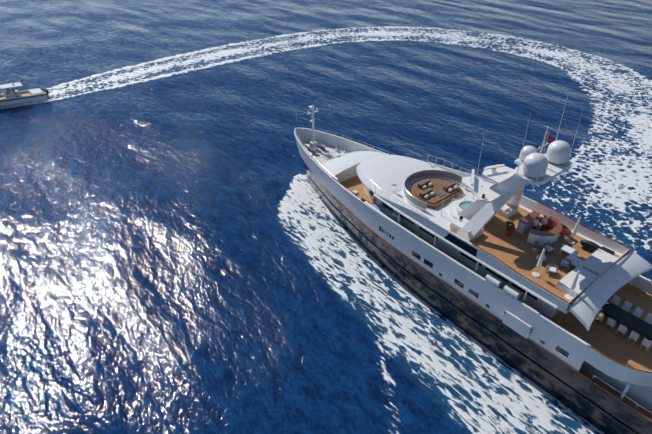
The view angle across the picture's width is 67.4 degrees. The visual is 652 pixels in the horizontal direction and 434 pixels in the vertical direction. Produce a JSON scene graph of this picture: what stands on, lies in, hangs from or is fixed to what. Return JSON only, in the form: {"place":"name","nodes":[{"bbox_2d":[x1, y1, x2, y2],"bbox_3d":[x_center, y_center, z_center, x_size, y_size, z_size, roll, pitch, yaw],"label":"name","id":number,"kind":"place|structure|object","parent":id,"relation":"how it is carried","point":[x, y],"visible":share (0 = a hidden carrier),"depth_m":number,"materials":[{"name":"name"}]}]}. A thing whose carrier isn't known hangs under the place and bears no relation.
{"place":"outdoors","nodes":[
{"label":"outdoors","id":0,"kind":"place"},
{"bbox_2d":[0,0,651,433],"bbox_3d":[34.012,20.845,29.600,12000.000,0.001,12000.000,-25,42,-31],"label":"sea","id":1,"kind":"structure","parent":0,"point":[158,274],"depth_m":65.39,"materials":[{"name":"liquid"}]},
{"bbox_2d":[0,80,48,105],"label":"tender","id":2,"kind":"object","parent":1,"relation":"on","point":[8,96],"visible":0.98,"depth_m":88.08,"materials":[{"name":"white plastic"}]},
{"bbox_2d":[0,26,651,252],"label":"boat wake","id":3,"kind":"object","parent":1,"relation":"on","point":[630,179],"visible":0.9,"depth_m":93.60,"materials":[{"name":"white liquid"}]},
{"bbox_2d":[277,174,603,433],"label":"bow wake","id":4,"kind":"object","parent":1,"relation":"on","point":[516,408],"visible":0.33,"depth_m":43.68,"materials":[{"name":"white liquid"}]},
{"bbox_2d":[294,92,651,433],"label":"yacht","id":5,"kind":"object","parent":1,"relation":"on","point":[555,304],"visible":1,"depth_m":40.66,"materials":[{"name":"white metal"}]}
]}

